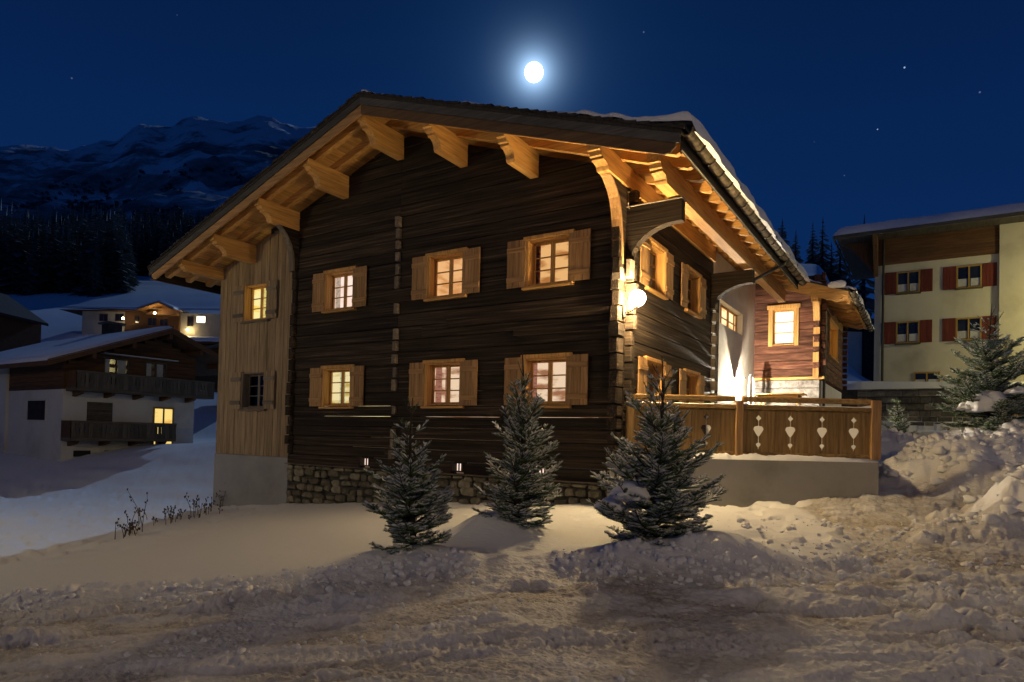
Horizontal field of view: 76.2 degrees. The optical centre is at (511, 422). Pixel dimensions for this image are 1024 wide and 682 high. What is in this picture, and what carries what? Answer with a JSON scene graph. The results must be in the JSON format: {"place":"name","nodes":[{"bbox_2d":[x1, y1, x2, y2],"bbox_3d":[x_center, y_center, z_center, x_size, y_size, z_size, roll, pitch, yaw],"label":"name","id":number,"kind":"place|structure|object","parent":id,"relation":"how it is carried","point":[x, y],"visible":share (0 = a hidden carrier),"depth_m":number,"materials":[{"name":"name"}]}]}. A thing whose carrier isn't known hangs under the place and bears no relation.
{"place":"outdoors","nodes":[
{"label":"outdoors","id":0,"kind":"place"},
{"bbox_2d":[0,115,870,406],"bbox_3d":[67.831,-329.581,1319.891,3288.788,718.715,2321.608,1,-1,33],"label":"mountain","id":1,"kind":"structure","parent":0,"point":[248,149],"depth_m":831.23,"materials":[{"name":"white snow"}]},
{"bbox_2d":[0,293,48,351],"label":"dark house","id":2,"kind":"structure","parent":1,"relation":"on","point":[20,325],"depth_m":63.18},
{"bbox_2d":[114,260,125,292],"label":"conifer tree","id":3,"kind":"object","parent":1,"relation":"on","point":[117,280],"visible":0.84,"depth_m":128.37,"materials":[{"name":"green plant"}]},
{"bbox_2d":[0,163,245,295],"bbox_3d":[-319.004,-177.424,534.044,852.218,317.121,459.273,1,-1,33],"label":"forest","id":4,"kind":"object","parent":1,"relation":"on","point":[37,256],"visible":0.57,"depth_m":136.76,"materials":[{"name":"green plant"}]},
{"bbox_2d":[58,300,219,335],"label":"hillside house","id":5,"kind":"structure","parent":1,"relation":"on","point":[158,313],"depth_m":79.99,"materials":[{"name":"white paint"}]},
{"bbox_2d":[99,314,107,320],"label":"window","id":6,"kind":"structure","parent":5,"relation":"in","point":[102,317],"depth_m":80.00,"materials":[{"name":"glass"}]},
{"bbox_2d":[115,314,123,320],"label":"window","id":7,"kind":"structure","parent":5,"relation":"in","point":[118,317],"depth_m":80.01,"materials":[{"name":"black glass"}]},
{"bbox_2d":[134,316,139,322],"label":"window","id":8,"kind":"structure","parent":5,"relation":"in","point":[136,318],"depth_m":79.84,"materials":[{"name":"black glass"}]},
{"bbox_2d":[147,317,156,324],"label":"window","id":9,"kind":"structure","parent":5,"relation":"in","point":[150,321],"depth_m":79.84,"materials":[{"name":"black glass"}]},
{"bbox_2d":[159,319,168,325],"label":"window","id":10,"kind":"structure","parent":5,"relation":"in","point":[164,322],"depth_m":79.84,"materials":[{"name":"black glass"}]},
{"bbox_2d":[187,316,193,325],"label":"window","id":11,"kind":"structure","parent":5,"relation":"in","point":[189,319],"depth_m":80.20,"materials":[{"name":"black glass"}]},
{"bbox_2d":[196,316,205,322],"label":"window","id":12,"kind":"structure","parent":5,"relation":"in","point":[199,319],"depth_m":80.22,"materials":[{"name":"white glass"}]},
{"bbox_2d":[190,337,218,392],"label":"brown cottage","id":13,"kind":"structure","parent":1,"relation":"on","point":[209,344],"depth_m":51.47,"materials":[{"name":"brown wood"}]},
{"bbox_2d":[778,219,795,253],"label":"conifer tree","id":14,"kind":"object","parent":1,"relation":"on","point":[783,235],"visible":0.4,"depth_m":231.41,"materials":[{"name":"green plant"}]},
{"bbox_2d":[791,232,803,263],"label":"conifer tree","id":15,"kind":"object","parent":1,"relation":"on","point":[798,259],"visible":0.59,"depth_m":237.26,"materials":[{"name":"green plant"}]},
{"bbox_2d":[804,225,822,267],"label":"conifer tree","id":16,"kind":"object","parent":1,"relation":"on","point":[812,257],"visible":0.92,"depth_m":231.29,"materials":[{"name":"green plant"}]},
{"bbox_2d":[815,220,833,275],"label":"conifer tree","id":17,"kind":"object","parent":1,"relation":"on","point":[821,254],"visible":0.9,"depth_m":233.28,"materials":[{"name":"green plant"}]},
{"bbox_2d":[826,242,841,281],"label":"conifer tree","id":18,"kind":"object","parent":1,"relation":"on","point":[833,276],"visible":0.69,"depth_m":235.00,"materials":[{"name":"green plant"}]},
{"bbox_2d":[832,243,861,291],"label":"conifer tree","id":19,"kind":"object","parent":1,"relation":"on","point":[844,274],"visible":0.24,"depth_m":239.22,"materials":[{"name":"green plant"}]},
{"bbox_2d":[843,327,873,380],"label":"grey shed","id":20,"kind":"structure","parent":1,"relation":"on","point":[860,351],"depth_m":62.01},
{"bbox_2d":[860,330,873,380],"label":"door","id":21,"kind":"structure","parent":20,"relation":"in","point":[867,337],"depth_m":61.74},
{"bbox_2d":[848,214,874,324],"bbox_3d":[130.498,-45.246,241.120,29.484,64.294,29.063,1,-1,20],"label":"conifer tree","id":22,"kind":"object","parent":1,"relation":"on","point":[869,303],"visible":0.09,"depth_m":241.02,"materials":[{"name":"green plant"}]},
{"bbox_2d":[0,354,1023,681],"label":"snow ground","id":23,"kind":"structure","parent":0,"point":[58,524],"depth_m":6.72,"materials":[{"name":"white snow"}]},
{"bbox_2d":[0,321,218,460],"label":"neighbour chalet","id":24,"kind":"object","parent":23,"relation":"on","point":[112,386],"visible":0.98,"depth_m":34.26,"materials":[{"name":"paint"}]},
{"bbox_2d":[26,399,46,420],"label":"window","id":25,"kind":"structure","parent":24,"relation":"in","point":[36,409],"depth_m":33.53,"materials":[{"name":"black glass"}]},
{"bbox_2d":[73,450,90,456],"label":"window","id":26,"kind":"structure","parent":24,"relation":"in","point":[75,453],"depth_m":32.71,"materials":[{"name":"black glass"}]},
{"bbox_2d":[103,357,128,384],"bbox_3d":[-20.713,-2.585,34.130,0.100,1.550,1.250,1,-1,33],"label":"window","id":27,"kind":"structure","parent":24,"relation":"in","point":[115,369],"depth_m":34.07,"materials":[{"name":"brown wood"}]},
{"bbox_2d":[145,361,166,387],"bbox_3d":[-19.598,-2.524,35.879,0.100,1.550,1.200,1,-1,33],"label":"window","id":28,"kind":"structure","parent":24,"relation":"in","point":[154,365],"depth_m":35.84,"materials":[{"name":"brown wood"}]},
{"bbox_2d":[152,407,173,443],"bbox_3d":[-19.391,0.265,36.260,0.090,2.200,1.170,1,-1,33],"label":"window","id":29,"kind":"structure","parent":24,"relation":"in","point":[160,414],"depth_m":36.24,"materials":[{"name":"yellow glass"}]},
{"bbox_2d":[115,518,140,538],"bbox_3d":[-7.990,2.203,13.526,0.434,0.453,0.538,2,-1,-40],"label":"dry weed","id":30,"kind":"object","parent":23,"relation":"on","point":[130,524],"visible":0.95,"depth_m":13.46,"materials":[{"name":"brown plant"}]},
{"bbox_2d":[127,488,147,531],"bbox_3d":[-8.331,1.981,14.513,0.400,1.009,0.378,2,-1,-38],"label":"dry weed","id":31,"kind":"object","parent":23,"relation":"on","point":[139,510],"visible":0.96,"depth_m":14.50,"materials":[{"name":"brown plant"}]},
{"bbox_2d":[124,505,200,525],"bbox_3d":[-8.716,2.311,16.269,1.326,0.396,1.257,1,-1,33],"label":"dry weed","id":32,"kind":"object","parent":23,"relation":"on","point":[189,516],"visible":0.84,"depth_m":16.33,"materials":[{"name":"brown plant"}]},
{"bbox_2d":[162,507,178,524],"bbox_3d":[-8.129,2.221,15.499,0.248,0.435,0.374,1,-1,11],"label":"dry weed","id":33,"kind":"object","parent":23,"relation":"on","point":[173,512],"visible":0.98,"depth_m":15.44,"materials":[{"name":"brown plant"}]},
{"bbox_2d":[184,493,222,517],"bbox_3d":[-8.050,2.179,17.075,0.837,0.614,1.288,2,-2,-41],"label":"dry weed","id":34,"kind":"object","parent":23,"relation":"on","point":[205,504],"visible":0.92,"depth_m":17.24,"materials":[{"name":"brown plant"}]},
{"bbox_2d":[216,490,225,506],"bbox_3d":[-8.541,2.160,19.245,0.425,0.762,0.238,1,-1,33],"label":"dry weed","id":35,"kind":"object","parent":23,"relation":"on","point":[221,497],"visible":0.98,"depth_m":19.18,"materials":[{"name":"brown plant"}]},
{"bbox_2d":[362,396,455,553],"bbox_3d":[-1.176,0.585,7.473,1.062,1.770,1.194,-1,-1,32],"label":"spruce tree","id":36,"kind":"object","parent":23,"relation":"on","point":[402,521],"visible":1,"depth_m":7.37,"materials":[{"name":"green plant"}]},
{"bbox_2d":[147,89,874,505],"bbox_3d":[1.890,-1.927,22.569,17.456,10.637,19.610,1,-1,33],"label":"chalet","id":37,"kind":"object","parent":23,"relation":"on","point":[365,263],"visible":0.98,"depth_m":15.42,"materials":[{"name":"brown wood"}]},
{"bbox_2d":[240,283,269,323],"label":"window","id":38,"kind":"structure","parent":37,"relation":"in","point":[254,295],"depth_m":18.99,"materials":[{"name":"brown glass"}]},
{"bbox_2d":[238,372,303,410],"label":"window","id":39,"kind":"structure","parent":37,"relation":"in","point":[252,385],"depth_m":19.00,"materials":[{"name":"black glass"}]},
{"bbox_2d":[321,265,357,313],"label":"window","id":40,"kind":"structure","parent":37,"relation":"in","point":[338,282],"depth_m":17.12,"materials":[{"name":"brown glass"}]},
{"bbox_2d":[318,364,390,416],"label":"window","id":41,"kind":"structure","parent":37,"relation":"in","point":[335,378],"depth_m":17.07,"materials":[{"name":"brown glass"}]},
{"bbox_2d":[359,457,369,465],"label":"cellar window","id":42,"kind":"structure","parent":37,"relation":"in","point":[363,461],"depth_m":16.31,"materials":[{"name":"metal"}]},
{"bbox_2d":[420,358,465,408],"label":"window","id":43,"kind":"structure","parent":37,"relation":"in","point":[442,376],"depth_m":15.21,"materials":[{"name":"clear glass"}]},
{"bbox_2d":[423,247,467,301],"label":"window","id":44,"kind":"structure","parent":37,"relation":"in","point":[444,268],"depth_m":15.26,"materials":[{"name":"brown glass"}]},
{"bbox_2d":[451,462,463,471],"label":"cellar window","id":45,"kind":"structure","parent":37,"relation":"in","point":[455,466],"depth_m":14.74,"materials":[{"name":"metal"}]},
{"bbox_2d":[521,229,574,290],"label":"window","id":46,"kind":"structure","parent":37,"relation":"in","point":[547,255],"depth_m":13.83,"materials":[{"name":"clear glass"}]},
{"bbox_2d":[521,352,597,417],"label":"window","id":47,"kind":"structure","parent":37,"relation":"in","point":[548,371],"depth_m":13.85,"materials":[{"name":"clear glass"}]},
{"bbox_2d":[598,356,665,417],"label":"window","id":48,"kind":"structure","parent":37,"relation":"in","point":[650,360],"depth_m":14.35,"materials":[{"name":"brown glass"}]},
{"bbox_2d":[623,290,645,317],"bbox_3d":[2.284,-2.253,12.327,0.490,0.460,0.330,1,-1,33],"label":"wall lamp","id":49,"kind":"object","parent":37,"relation":"attached to","point":[637,298],"visible":1,"depth_m":12.18,"materials":[{"name":"glass"}]},
{"bbox_2d":[645,236,668,299],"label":"window","id":50,"kind":"structure","parent":37,"relation":"in","point":[657,255],"depth_m":14.40,"materials":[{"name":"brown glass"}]},
{"bbox_2d":[683,368,700,402],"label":"window","id":51,"kind":"structure","parent":37,"relation":"in","point":[692,383],"depth_m":16.54,"materials":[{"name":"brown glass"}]},
{"bbox_2d":[684,264,702,318],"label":"window","id":52,"kind":"structure","parent":37,"relation":"in","point":[694,277],"depth_m":16.57,"materials":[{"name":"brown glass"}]},
{"bbox_2d":[720,304,736,330],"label":"window","id":53,"kind":"structure","parent":37,"relation":"in","point":[728,318],"depth_m":19.87,"materials":[{"name":"yellow glass"}]},
{"bbox_2d":[767,303,800,346],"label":"window","id":54,"kind":"structure","parent":37,"relation":"in","point":[783,320],"depth_m":21.70,"materials":[{"name":"brown glass"}]},
{"bbox_2d":[828,317,838,362],"bbox_3d":[11.440,-2.918,23.462,0.340,1.356,2.400,1,-1,33],"label":"window","id":55,"kind":"structure","parent":37,"relation":"in","point":[833,328],"depth_m":24.30,"materials":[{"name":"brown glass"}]},
{"bbox_2d":[0,418,1023,681],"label":"snow chunks","id":56,"kind":"object","parent":23,"relation":"on","point":[974,458],"visible":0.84,"depth_m":7.13,"materials":[{"name":"white snow"}]},
{"bbox_2d":[472,350,563,528],"bbox_3d":[0.171,0.201,9.036,1.308,2.434,1.257,1,-1,33],"label":"spruce tree","id":57,"kind":"object","parent":23,"relation":"on","point":[522,493],"visible":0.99,"depth_m":8.89,"materials":[{"name":"green plant"}]},
{"bbox_2d":[585,356,726,545],"bbox_3d":[1.733,0.349,7.882,1.720,2.308,1.727,1,-1,33],"label":"spruce tree","id":58,"kind":"object","parent":23,"relation":"on","point":[640,486],"visible":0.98,"depth_m":7.61,"materials":[{"name":"green plant"}]},
{"bbox_2d":[607,452,878,506],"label":"retaining wall","id":59,"kind":"structure","parent":23,"relation":"on","point":[748,480],"depth_m":12.38,"materials":[{"name":"concrete"}]},
{"bbox_2d":[625,393,881,459],"bbox_3d":[4.613,0.080,12.457,4.886,1.150,0.165,1,-1,-1],"label":"terrace railing","id":60,"kind":"object","parent":59,"relation":"on","point":[733,423],"visible":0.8,"depth_m":12.46,"materials":[{"name":"brown wood"}]},
{"bbox_2d":[881,397,920,434],"bbox_3d":[10.564,-0.074,17.852,1.060,1.321,0.935,1,-1,33],"label":"spruce tree","id":61,"kind":"object","parent":23,"relation":"on","point":[898,424],"visible":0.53,"depth_m":17.77,"materials":[{"name":"green plant"}]},
{"bbox_2d":[833,202,1023,381],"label":"apartment building","id":62,"kind":"structure","parent":23,"relation":"on","point":[942,281],"depth_m":33.19,"materials":[{"name":"beige paint"}]},
{"bbox_2d":[895,270,920,294],"bbox_3d":[20.630,-7.275,33.993,1.150,1.210,0.190,1,-1,33],"label":"window","id":63,"kind":"structure","parent":62,"relation":"in","point":[908,282],"depth_m":33.99,"materials":[{"name":"glass"}]},
{"bbox_2d":[895,320,920,344],"bbox_3d":[20.568,-4.656,33.940,1.150,1.210,0.190,1,-1,33],"label":"window","id":64,"kind":"structure","parent":62,"relation":"in","point":[907,332],"depth_m":33.94,"materials":[{"name":"brown wood"}]},
{"bbox_2d":[914,372,939,381],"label":"window","id":65,"kind":"structure","parent":62,"relation":"in","point":[918,376],"depth_m":33.44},
{"bbox_2d":[954,317,981,341],"bbox_3d":[22.760,-4.632,32.542,1.150,1.210,0.190,1,-1,33],"label":"window","id":66,"kind":"structure","parent":62,"relation":"in","point":[963,327],"depth_m":32.58,"materials":[{"name":"brown wood"}]},
{"bbox_2d":[955,264,982,289],"bbox_3d":[22.822,-7.251,32.594,1.150,1.210,0.190,1,-1,33],"label":"window","id":67,"kind":"structure","parent":62,"relation":"in","point":[967,276],"depth_m":32.59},
{"bbox_2d":[839,387,1023,425],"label":"garden wall","id":68,"kind":"structure","parent":23,"relation":"on","point":[915,402],"depth_m":30.49,"materials":[{"name":"stone"}]},
{"bbox_2d":[929,304,1023,430],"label":"spruce tree","id":69,"kind":"object","parent":23,"relation":"on","point":[989,392],"visible":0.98,"depth_m":16.66,"materials":[{"name":"green plant"}]},
{"bbox_2d":[0,0,1023,325],"label":"sky","id":70,"kind":"structure","parent":0,"point":[836,113],"materials":[{"name":"blue"}]},
{"bbox_2d":[525,62,542,82],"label":"moon","id":71,"kind":"object","parent":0,"point":[533,72],"visible":1,"depth_m":3490.12,"materials":[{"name":"white"}]},
{"bbox_2d":[705,415,857,452],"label":"cutouts","id":72,"kind":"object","parent":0,"point":[790,430],"depth_m":16.15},
{"bbox_2d":[748,375,754,403],"bbox_3d":[7.550,-0.797,20.617,0.060,1.409,0.710,1,-1,33],"label":"handrail","id":73,"kind":"object","parent":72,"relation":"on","point":[750,376],"visible":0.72,"depth_m":20.48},
{"bbox_2d":[753,393,806,415],"bbox_3d":[8.059,-0.475,19.653,1.400,0.770,0.790,1,-1,33],"label":"garden table","id":74,"kind":"object","parent":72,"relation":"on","point":[797,395],"visible":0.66,"depth_m":19.45,"materials":[{"name":"brown wood"}]}
]}

